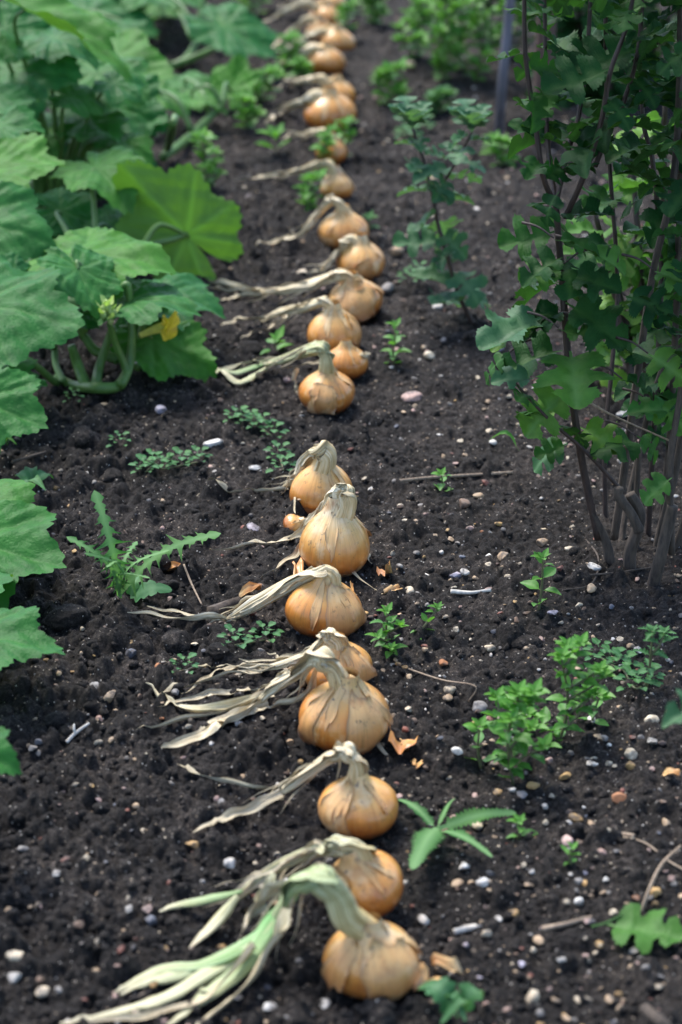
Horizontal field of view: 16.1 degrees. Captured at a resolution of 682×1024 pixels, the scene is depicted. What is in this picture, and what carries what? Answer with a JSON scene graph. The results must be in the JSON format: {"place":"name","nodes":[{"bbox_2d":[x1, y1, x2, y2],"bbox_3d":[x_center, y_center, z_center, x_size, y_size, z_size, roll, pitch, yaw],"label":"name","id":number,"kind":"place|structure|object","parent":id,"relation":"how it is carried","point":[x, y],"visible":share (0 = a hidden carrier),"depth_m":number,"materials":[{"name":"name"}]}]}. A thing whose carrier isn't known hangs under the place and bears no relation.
{"place":"outdoors","nodes":[
{"label":"outdoors","id":0,"kind":"place"},
{"bbox_2d":[0,0,681,1023],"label":"soil ground","id":1,"kind":"structure","parent":0,"point":[620,588],"depth_m":2.81,"materials":[{"name":"soil"}]},
{"bbox_2d":[6,804,24,826],"bbox_3d":[-0.321,0.300,2.397,0.022,0.024,0.032,-8,25,-17],"label":"soil clod","id":2,"kind":"object","parent":1,"relation":"on","point":[15,815],"visible":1,"depth_m":2.39,"materials":[{"name":"soil"}]},
{"bbox_2d":[0,479,66,775],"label":"squash plant","id":3,"kind":"object","parent":1,"relation":"on","point":[29,545],"visible":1,"depth_m":2.76,"materials":[{"name":"green plant"}]},
{"bbox_2d":[15,466,53,490],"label":"seedling","id":4,"kind":"object","parent":1,"relation":"on","point":[31,475],"visible":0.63,"depth_m":3.13,"materials":[{"name":"green plant"}]},
{"bbox_2d":[44,711,69,729],"bbox_3d":[-0.300,0.223,2.581,0.032,0.024,0.026,0,24,0],"label":"soil clod","id":5,"kind":"object","parent":1,"relation":"on","point":[57,719],"visible":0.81,"depth_m":2.57,"materials":[{"name":"soil"}]},
{"bbox_2d":[43,603,91,631],"bbox_3d":[-0.314,0.124,2.772,0.056,0.041,0.051,0,24,0],"label":"soil clod","id":6,"kind":"object","parent":1,"relation":"on","point":[63,616],"visible":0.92,"depth_m":2.75,"materials":[{"name":"soil"}]},
{"bbox_2d":[74,425,91,446],"bbox_3d":[-0.350,-0.102,3.270,0.028,0.026,0.038,0,24,0],"label":"soil clod","id":7,"kind":"object","parent":1,"relation":"on","point":[82,436],"visible":1,"depth_m":3.26,"materials":[{"name":"soil"}]},
{"bbox_2d":[0,0,173,209],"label":"squash plant","id":8,"kind":"object","parent":1,"relation":"on","point":[93,80],"visible":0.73,"depth_m":4.08,"materials":[{"name":"green plant"}]},
{"bbox_2d":[92,802,109,815],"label":"soil clod","id":9,"kind":"object","parent":1,"relation":"on","point":[101,808],"visible":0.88,"depth_m":2.41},
{"bbox_2d":[99,468,125,482],"bbox_3d":[-0.300,-0.044,3.182,0.036,0.028,0.023,9,26,20],"label":"soil clod","id":10,"kind":"object","parent":1,"relation":"on","point":[110,475],"visible":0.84,"depth_m":3.17,"materials":[{"name":"soil"}]},
{"bbox_2d":[0,227,225,451],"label":"squash plant","id":11,"kind":"object","parent":1,"relation":"on","point":[158,333],"visible":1,"depth_m":3.43,"materials":[{"name":"green plant"}]},
{"bbox_2d":[0,133,243,305],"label":"squash plant","id":12,"kind":"object","parent":1,"relation":"on","point":[179,213],"visible":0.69,"depth_m":3.85,"materials":[{"name":"green plant"}]},
{"bbox_2d":[67,490,220,597],"bbox_3d":[-0.223,0.039,2.776,0.172,0.126,0.078,-10,26,-21],"label":"sow thistle","id":13,"kind":"object","parent":1,"relation":"on","point":[115,565],"visible":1,"depth_m":2.77,"materials":[{"name":"green plant"}]},
{"bbox_2d":[126,576,171,601],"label":"seedling","id":14,"kind":"object","parent":1,"relation":"on","point":[151,587],"visible":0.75,"depth_m":2.83,"materials":[{"name":"green plant"}]},
{"bbox_2d":[151,554,170,572],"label":"soil clod","id":15,"kind":"object","parent":1,"relation":"on","point":[164,564],"visible":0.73,"depth_m":2.90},
{"bbox_2d":[128,445,211,473],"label":"creeping herb","id":16,"kind":"object","parent":1,"relation":"on","point":[152,458],"visible":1,"depth_m":3.18,"materials":[{"name":"green plant"}]},
{"bbox_2d":[68,0,277,161],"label":"squash plant","id":17,"kind":"object","parent":1,"relation":"on","point":[238,32],"visible":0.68,"depth_m":5.06,"materials":[{"name":"green plant"}]},
{"bbox_2d":[161,630,191,654],"bbox_3d":[-0.186,0.147,2.738,0.034,0.028,0.040,0,24,0],"label":"soil clod","id":18,"kind":"object","parent":1,"relation":"on","point":[176,641],"visible":0.96,"depth_m":2.73,"materials":[{"name":"soil"}]},
{"bbox_2d":[188,126,226,185],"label":"leafy weed","id":19,"kind":"object","parent":1,"relation":"on","point":[209,166],"visible":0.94,"depth_m":4.34,"materials":[{"name":"green plant"}]},
{"bbox_2d":[205,642,229,660],"bbox_3d":[-0.138,0.157,2.705,0.029,0.021,0.027,0,24,0],"label":"soil clod","id":20,"kind":"object","parent":1,"relation":"on","point":[215,651],"visible":1,"depth_m":2.70,"materials":[{"name":"soil"}]},
{"bbox_2d":[207,592,253,614],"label":"leaf","id":21,"kind":"object","parent":1,"relation":"on","point":[234,601],"visible":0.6,"depth_m":2.83,"materials":[{"name":"grey plant"}]},
{"bbox_2d":[60,862,421,1023],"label":"onion","id":22,"kind":"object","parent":1,"relation":"on","point":[369,955],"visible":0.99,"depth_m":2.12,"materials":[{"name":"orange plant"}]},
{"bbox_2d":[127,564,366,638],"bbox_3d":[-0.108,0.100,2.759,0.275,0.093,0.089,0,24,0],"label":"onion","id":23,"kind":"object","parent":1,"relation":"on","point":[321,597],"visible":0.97,"depth_m":2.74,"materials":[{"name":"orange plant"}]},
{"bbox_2d":[228,91,266,129],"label":"leafy weed","id":24,"kind":"object","parent":1,"relation":"on","point":[245,112],"visible":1,"depth_m":4.71,"materials":[{"name":"green plant"}]},
{"bbox_2d":[239,581,261,596],"bbox_3d":[-0.107,0.092,2.833,0.027,0.023,0.018,0,24,0],"label":"onion skin scrap","id":25,"kind":"object","parent":1,"relation":"on","point":[249,587],"visible":1,"depth_m":2.83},
{"bbox_2d":[217,621,283,648],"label":"creeping herb","id":26,"kind":"object","parent":1,"relation":"on","point":[250,640],"visible":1,"depth_m":2.72,"materials":[{"name":"green plant"}]},
{"bbox_2d":[239,340,264,354],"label":"soil clod","id":27,"kind":"object","parent":1,"relation":"on","point":[257,347],"visible":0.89,"depth_m":3.62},
{"bbox_2d":[235,0,271,13],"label":"leafy weed","id":28,"kind":"object","parent":1,"relation":"on","point":[251,4],"visible":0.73,"depth_m":5.63,"materials":[{"name":"green plant"}]},
{"bbox_2d":[223,405,288,437],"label":"creeping herb","id":29,"kind":"object","parent":1,"relation":"on","point":[249,416],"visible":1,"depth_m":3.31,"materials":[{"name":"green plant"}]},
{"bbox_2d":[137,646,392,754],"bbox_3d":[-0.080,0.182,2.549,0.269,0.121,0.162,0,24,0],"label":"onion","id":30,"kind":"object","parent":1,"relation":"on","point":[342,705],"visible":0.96,"depth_m":2.51,"materials":[{"name":"orange plant"}]},
{"bbox_2d":[154,627,376,696],"bbox_3d":[-0.081,0.158,2.648,0.242,0.082,0.104,0,24,0],"label":"onion","id":31,"kind":"object","parent":1,"relation":"on","point":[346,652],"visible":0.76,"depth_m":2.63,"materials":[{"name":"orange plant"}]},
{"bbox_2d":[252,63,288,100],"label":"leafy weed","id":32,"kind":"object","parent":1,"relation":"on","point":[260,90],"visible":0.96,"depth_m":4.92,"materials":[{"name":"green plant"}]},
{"bbox_2d":[256,123,289,152],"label":"leafy weed","id":33,"kind":"object","parent":1,"relation":"on","point":[273,132],"visible":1,"depth_m":4.56,"materials":[{"name":"green plant"}]},
{"bbox_2d":[260,325,291,354],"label":"leafy weed","id":34,"kind":"object","parent":1,"relation":"on","point":[279,332],"visible":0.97,"depth_m":3.62,"materials":[{"name":"green plant"}]},
{"bbox_2d":[202,440,351,513],"bbox_3d":[-0.076,-0.053,3.077,0.191,0.106,0.115,19,31,36],"label":"onion","id":35,"kind":"object","parent":1,"relation":"on","point":[315,477],"visible":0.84,"depth_m":3.04,"materials":[{"name":"orange plant"}]},
{"bbox_2d":[264,440,296,472],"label":"creeping herb","id":36,"kind":"object","parent":1,"relation":"on","point":[279,456],"visible":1,"depth_m":3.15,"materials":[{"name":"green plant"}]},
{"bbox_2d":[159,834,403,947],"bbox_3d":[-0.055,0.344,2.252,0.228,0.088,0.095,-6,25,-13],"label":"onion","id":37,"kind":"object","parent":1,"relation":"on","point":[371,877],"visible":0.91,"depth_m":2.24,"materials":[{"name":"orange plant"}]},
{"bbox_2d":[216,340,354,414],"bbox_3d":[-0.082,-0.219,3.452,0.262,0.111,0.127,17,29,33],"label":"onion","id":38,"kind":"object","parent":1,"relation":"on","point":[327,387],"visible":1,"depth_m":3.38,"materials":[{"name":"orange plant"}]},
{"bbox_2d":[178,740,398,839],"bbox_3d":[-0.067,0.269,2.389,0.246,0.104,0.112,7,25,15],"label":"onion","id":39,"kind":"object","parent":1,"relation":"on","point":[358,802],"visible":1,"depth_m":2.37,"materials":[{"name":"orange plant"}]},
{"bbox_2d":[273,28,305,70],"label":"leafy weed","id":40,"kind":"object","parent":1,"relation":"on","point":[290,36],"visible":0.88,"depth_m":5.17,"materials":[{"name":"green plant"}]},
{"bbox_2d":[222,295,361,350],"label":"onion","id":41,"kind":"object","parent":1,"relation":"on","point":[333,323],"visible":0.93,"depth_m":3.59,"materials":[{"name":"orange plant"}]},
{"bbox_2d":[212,482,375,589],"bbox_3d":[-0.033,0.019,2.891,0.134,0.123,0.233,-20,31,-38],"label":"onion","id":42,"kind":"object","parent":1,"relation":"on","point":[334,532],"visible":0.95,"depth_m":2.87,"materials":[{"name":"orange plant"}]},
{"bbox_2d":[283,514,306,531],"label":"onion","id":43,"kind":"object","parent":1,"relation":"on","point":[293,522],"visible":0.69,"depth_m":3.00,"materials":[{"name":"orange plant"}]},
{"bbox_2d":[206,268,384,324],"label":"onion","id":44,"kind":"object","parent":1,"relation":"on","point":[357,295],"visible":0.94,"depth_m":3.73,"materials":[{"name":"orange plant"}]},
{"bbox_2d":[238,159,355,199],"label":"onion","id":45,"kind":"object","parent":1,"relation":"on","point":[336,181],"visible":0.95,"depth_m":4.30,"materials":[{"name":"orange plant"}]},
{"bbox_2d":[286,54,313,77],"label":"leafy weed","id":46,"kind":"object","parent":1,"relation":"on","point":[300,64],"visible":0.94,"depth_m":5.09,"materials":[{"name":"green plant"}]},
{"bbox_2d":[264,0,339,24],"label":"onion","id":47,"kind":"object","parent":1,"relation":"on","point":[325,8],"visible":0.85,"depth_m":5.53,"materials":[{"name":"orange plant"}]},
{"bbox_2d":[272,14,331,47],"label":"onion","id":48,"kind":"object","parent":1,"relation":"on","point":[318,20],"visible":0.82,"depth_m":5.40,"materials":[{"name":"orange plant"}]},
{"bbox_2d":[294,168,326,210],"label":"leafy weed","id":49,"kind":"object","parent":1,"relation":"on","point":[309,198],"visible":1,"depth_m":4.26,"materials":[{"name":"green plant"}]},
{"bbox_2d":[265,85,356,131],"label":"onion","id":50,"kind":"object","parent":1,"relation":"on","point":[328,104],"visible":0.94,"depth_m":4.73,"materials":[{"name":"orange plant"}]},
{"bbox_2d":[255,193,368,249],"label":"onion","id":51,"kind":"object","parent":1,"relation":"on","point":[343,220],"visible":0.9,"depth_m":4.05,"materials":[{"name":"orange plant"}]},
{"bbox_2d":[279,41,345,75],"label":"onion","id":52,"kind":"object","parent":1,"relation":"on","point":[326,58],"visible":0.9,"depth_m":5.13,"materials":[{"name":"orange plant"}]},
{"bbox_2d":[274,23,354,51],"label":"onion","id":53,"kind":"object","parent":1,"relation":"on","point":[338,37],"visible":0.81,"depth_m":5.29,"materials":[{"name":"orange plant"}]},
{"bbox_2d":[273,74,355,103],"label":"onion","id":54,"kind":"object","parent":1,"relation":"on","point":[345,89],"visible":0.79,"depth_m":4.90,"materials":[{"name":"orange plant"}]},
{"bbox_2d":[281,127,347,163],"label":"onion","id":55,"kind":"object","parent":1,"relation":"on","point":[340,155],"visible":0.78,"depth_m":4.53,"materials":[{"name":"orange plant"}]},
{"bbox_2d":[310,122,339,161],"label":"leafy weed","id":56,"kind":"object","parent":1,"relation":"on","point":[324,135],"visible":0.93,"depth_m":4.51,"materials":[{"name":"green plant"}]},
{"bbox_2d":[282,339,369,380],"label":"onion","id":57,"kind":"object","parent":1,"relation":"on","point":[350,360],"visible":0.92,"depth_m":3.49,"materials":[{"name":"orange plant"}]},
{"bbox_2d":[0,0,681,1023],"bbox_3d":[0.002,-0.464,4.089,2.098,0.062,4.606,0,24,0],"label":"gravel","id":58,"kind":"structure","parent":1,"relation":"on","point":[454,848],"depth_m":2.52,"materials":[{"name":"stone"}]},
{"bbox_2d":[303,231,384,280],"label":"onion","id":59,"kind":"object","parent":1,"relation":"on","point":[360,253],"visible":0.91,"depth_m":3.90,"materials":[{"name":"orange plant"}]},
{"bbox_2d":[334,115,357,154],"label":"leafy weed","id":60,"kind":"object","parent":1,"relation":"on","point":[347,134],"visible":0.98,"depth_m":4.56,"materials":[{"name":"green plant"}]},
{"bbox_2d":[332,0,360,32],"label":"leafy weed","id":61,"kind":"object","parent":1,"relation":"on","point":[346,7],"visible":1,"depth_m":5.39,"materials":[{"name":"green plant"}]},
{"bbox_2d":[359,0,391,22],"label":"leafy weed","id":62,"kind":"object","parent":1,"relation":"on","point":[376,11],"visible":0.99,"depth_m":5.55,"materials":[{"name":"green plant"}]},
{"bbox_2d":[365,602,408,658],"bbox_3d":[0.054,0.136,2.690,0.045,0.062,0.045,11,27,24],"label":"leafy weed","id":63,"kind":"object","parent":1,"relation":"on","point":[388,626],"visible":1,"depth_m":2.69,"materials":[{"name":"green plant"}]},
{"bbox_2d":[370,56,413,104],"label":"leafy weed","id":64,"kind":"object","parent":1,"relation":"on","point":[397,89],"visible":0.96,"depth_m":4.91,"materials":[{"name":"green plant"}]},
{"bbox_2d":[381,318,410,364],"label":"leafy weed","id":65,"kind":"object","parent":1,"relation":"on","point":[395,338],"visible":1,"depth_m":3.55,"materials":[{"name":"green plant"}]},
{"bbox_2d":[388,731,417,753],"bbox_3d":[0.065,0.240,2.519,0.032,0.029,0.038,0,24,0],"label":"onion skin scrap","id":66,"kind":"object","parent":1,"relation":"on","point":[399,747],"visible":1,"depth_m":2.52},
{"bbox_2d":[401,391,422,402],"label":"pebble","id":67,"kind":"object","parent":1,"relation":"on","point":[411,396],"visible":1,"depth_m":3.42,"materials":[{"name":"stone"}]},
{"bbox_2d":[390,0,436,59],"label":"leafy weed","id":68,"kind":"object","parent":1,"relation":"on","point":[411,19],"visible":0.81,"depth_m":5.21,"materials":[{"name":"green plant"}]},
{"bbox_2d":[393,115,434,138],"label":"creeping herb","id":69,"kind":"object","parent":1,"relation":"on","point":[405,127],"visible":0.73,"depth_m":4.71,"materials":[{"name":"green plant"}]},
{"bbox_2d":[410,601,443,639],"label":"leafy weed","id":70,"kind":"object","parent":1,"relation":"on","point":[437,609],"visible":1,"depth_m":2.74,"materials":[{"name":"green plant"}]},
{"bbox_2d":[413,962,441,990],"bbox_3d":[0.078,0.415,2.145,0.030,0.033,0.040,12,27,25],"label":"onion skin scrap","id":71,"kind":"object","parent":1,"relation":"on","point":[422,977],"visible":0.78,"depth_m":2.14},
{"bbox_2d":[410,0,464,79],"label":"leafy weed","id":72,"kind":"object","parent":1,"relation":"on","point":[441,55],"visible":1,"depth_m":5.03,"materials":[{"name":"green plant"}]},
{"bbox_2d":[387,96,492,324],"bbox_3d":[0.149,-0.445,3.640,0.162,0.355,0.147,0,24,0],"label":"young chrysanthemum","id":73,"kind":"object","parent":1,"relation":"on","point":[412,115],"visible":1,"depth_m":3.63,"materials":[{"name":"green plant"}]},
{"bbox_2d":[424,84,458,112],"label":"leafy weed","id":74,"kind":"object","parent":1,"relation":"on","point":[443,92],"visible":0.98,"depth_m":4.87,"materials":[{"name":"green plant"}]},
{"bbox_2d":[431,467,452,490],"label":"leafy weed","id":75,"kind":"object","parent":1,"relation":"on","point":[442,479],"visible":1,"depth_m":3.12,"materials":[{"name":"green plant"}]},
{"bbox_2d":[431,952,462,974],"bbox_3d":[0.096,0.408,2.168,0.030,0.023,0.017,0,24,0],"label":"onion skin scrap","id":76,"kind":"object","parent":1,"relation":"on","point":[451,964],"visible":1,"depth_m":2.17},
{"bbox_2d":[418,976,483,1023],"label":"seedling","id":77,"kind":"object","parent":1,"relation":"on","point":[448,997],"visible":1,"depth_m":2.09,"materials":[{"name":"green plant"}]},
{"bbox_2d":[421,0,483,70],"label":"leafy weed","id":78,"kind":"object","parent":1,"relation":"on","point":[462,37],"visible":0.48,"depth_m":5.10,"materials":[{"name":"green plant"}]},
{"bbox_2d":[400,471,512,481],"bbox_3d":[0.146,-0.048,3.164,0.165,0.016,0.019,-8,25,-17],"label":"stick","id":79,"kind":"object","parent":1,"relation":"on","point":[452,476],"visible":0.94,"depth_m":3.17,"materials":[{"name":"wood"}]},
{"bbox_2d":[398,799,515,869],"bbox_3d":[0.116,0.312,2.359,0.118,0.023,0.160,0,24,0],"label":"leafy weed","id":80,"kind":"object","parent":1,"relation":"on","point":[426,839],"visible":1,"depth_m":2.38,"materials":[{"name":"green plant"}]},
{"bbox_2d":[453,924,482,934],"bbox_3d":[0.118,0.386,2.240,0.028,0.010,0.010,0,24,0],"label":"stick","id":81,"kind":"object","parent":1,"relation":"on","point":[464,929],"visible":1,"depth_m":2.24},
{"bbox_2d":[450,588,490,594],"bbox_3d":[0.153,0.094,2.852,0.049,0.008,0.010,0,24,0],"label":"stick","id":82,"kind":"object","parent":1,"relation":"on","point":[455,591],"visible":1,"depth_m":2.85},
{"bbox_2d":[463,715,496,768],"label":"leafy weed","id":83,"kind":"object","parent":1,"relation":"on","point":[479,735],"visible":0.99,"depth_m":2.49,"materials":[{"name":"green plant"}]},
{"bbox_2d":[447,0,516,82],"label":"leafy weed","id":84,"kind":"object","parent":1,"relation":"on","point":[485,49],"visible":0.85,"depth_m":5.02,"materials":[{"name":"green plant"}]},
{"bbox_2d":[467,0,515,30],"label":"leafy weed","id":85,"kind":"object","parent":1,"relation":"on","point":[488,5],"visible":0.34,"depth_m":5.40,"materials":[{"name":"green plant"}]},
{"bbox_2d":[479,130,520,167],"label":"leafy weed","id":86,"kind":"object","parent":1,"relation":"on","point":[498,141],"visible":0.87,"depth_m":4.50,"materials":[{"name":"green plant"}]},
{"bbox_2d":[494,0,514,135],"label":"garden pole","id":87,"kind":"object","parent":1,"relation":"on","point":[503,71],"visible":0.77,"depth_m":4.53,"materials":[{"name":"metal"}]},
{"bbox_2d":[488,0,535,58],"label":"leafy weed","id":88,"kind":"object","parent":1,"relation":"on","point":[516,33],"visible":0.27,"depth_m":5.18,"materials":[{"name":"green plant"}]},
{"bbox_2d":[480,678,561,785],"bbox_3d":[0.175,0.219,2.463,0.065,0.131,0.094,-10,26,-20],"label":"leafy weed","id":89,"kind":"object","parent":1,"relation":"on","point":[522,695],"visible":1,"depth_m":2.45,"materials":[{"name":"green plant"}]},
{"bbox_2d":[506,813,537,839],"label":"leafy weed","id":90,"kind":"object","parent":1,"relation":"on","point":[517,819],"visible":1,"depth_m":2.37,"materials":[{"name":"green plant"}]},
{"bbox_2d":[511,635,542,650],"bbox_3d":[0.211,0.150,2.750,0.036,0.021,0.024,0,24,0],"label":"soil clod","id":91,"kind":"object","parent":1,"relation":"on","point":[520,642],"visible":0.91,"depth_m":2.74,"materials":[{"name":"soil"}]},
{"bbox_2d":[520,548,560,610],"bbox_3d":[0.233,0.080,2.810,0.042,0.080,0.038,-4,24,-8],"label":"leafy weed","id":92,"kind":"object","parent":1,"relation":"on","point":[533,583],"visible":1,"depth_m":2.81,"materials":[{"name":"green plant"}]},
{"bbox_2d":[531,0,555,146],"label":"wooden post","id":93,"kind":"object","parent":1,"relation":"on","point":[538,41],"visible":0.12,"depth_m":4.55,"materials":[{"name":"wood"}]},
{"bbox_2d":[542,915,591,931],"bbox_3d":[0.209,0.381,2.238,0.047,0.013,0.006,-3,24,-7],"label":"stick","id":94,"kind":"object","parent":1,"relation":"on","point":[555,926],"visible":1,"depth_m":2.24,"materials":[{"name":"wood"}]},
{"bbox_2d":[522,631,615,744],"bbox_3d":[0.234,0.187,2.531,0.103,0.130,0.065,0,24,0],"label":"leafy weed","id":95,"kind":"object","parent":1,"relation":"on","point":[585,692],"visible":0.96,"depth_m":2.52,"materials":[{"name":"green plant"}]},
{"bbox_2d":[561,841,580,864],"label":"leafy weed","id":96,"kind":"object","parent":1,"relation":"on","point":[567,851],"visible":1,"depth_m":2.31,"materials":[{"name":"green plant"}]},
{"bbox_2d":[475,0,681,585],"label":"chrysanthemum shrub","id":97,"kind":"object","parent":1,"relation":"on","point":[583,63],"visible":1,"depth_m":2.79,"materials":[{"name":"green plant"}]},
{"bbox_2d":[590,403,668,440],"bbox_3d":[0.342,-0.109,2.885,0.159,0.099,0.009,-17,29,-33],"label":"stick","id":98,"kind":"object","parent":97,"relation":"on","point":[610,414],"visible":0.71,"depth_m":2.88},
{"bbox_2d":[516,0,676,108],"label":"chrysanthemum shrub","id":99,"kind":"object","parent":1,"relation":"on","point":[565,28],"visible":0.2,"depth_m":4.90,"materials":[{"name":"green plant"}]},
{"bbox_2d":[577,685,615,725],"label":"leafy weed","id":100,"kind":"object","parent":1,"relation":"on","point":[607,695],"visible":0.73,"depth_m":2.57,"materials":[{"name":"green plant"}]},
{"bbox_2d":[563,106,681,404],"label":"chrysanthemum shrub","id":101,"kind":"object","parent":1,"relation":"on","point":[635,277],"visible":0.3,"depth_m":3.31,"materials":[{"name":"green plant"}]},
{"bbox_2d":[583,638,664,691],"bbox_3d":[0.317,0.167,2.659,0.071,0.044,0.154,-5,25,-11],"label":"creeping herb","id":102,"kind":"object","parent":1,"relation":"on","point":[616,651],"visible":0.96,"depth_m":2.66,"materials":[{"name":"green plant"}]},
{"bbox_2d":[591,902,681,954],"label":"fallen leaf","id":103,"kind":"object","parent":1,"relation":"on","point":[648,928],"visible":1,"depth_m":2.21,"materials":[{"name":"plant"}]},
{"bbox_2d":[629,624,677,688],"bbox_3d":[0.342,0.160,2.626,0.038,0.079,0.046,22,32,40],"label":"leafy weed","id":104,"kind":"object","parent":1,"relation":"on","point":[662,630],"visible":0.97,"depth_m":2.62,"materials":[{"name":"green plant"}]},
{"bbox_2d":[640,1003,670,1023],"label":"stick","id":105,"kind":"object","parent":1,"relation":"on","point":[651,1014],"visible":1,"depth_m":2.06,"materials":[{"name":"brown plant"}]},
{"bbox_2d":[640,845,681,911],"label":"stick","id":106,"kind":"object","parent":1,"relation":"on","point":[666,858],"visible":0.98,"depth_m":2.26,"materials":[{"name":"wood"}]},
{"bbox_2d":[662,688,681,728],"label":"chrysanthemum sprig","id":107,"kind":"object","parent":1,"relation":"on","point":[673,713],"visible":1,"depth_m":2.20,"materials":[{"name":"green plant"}]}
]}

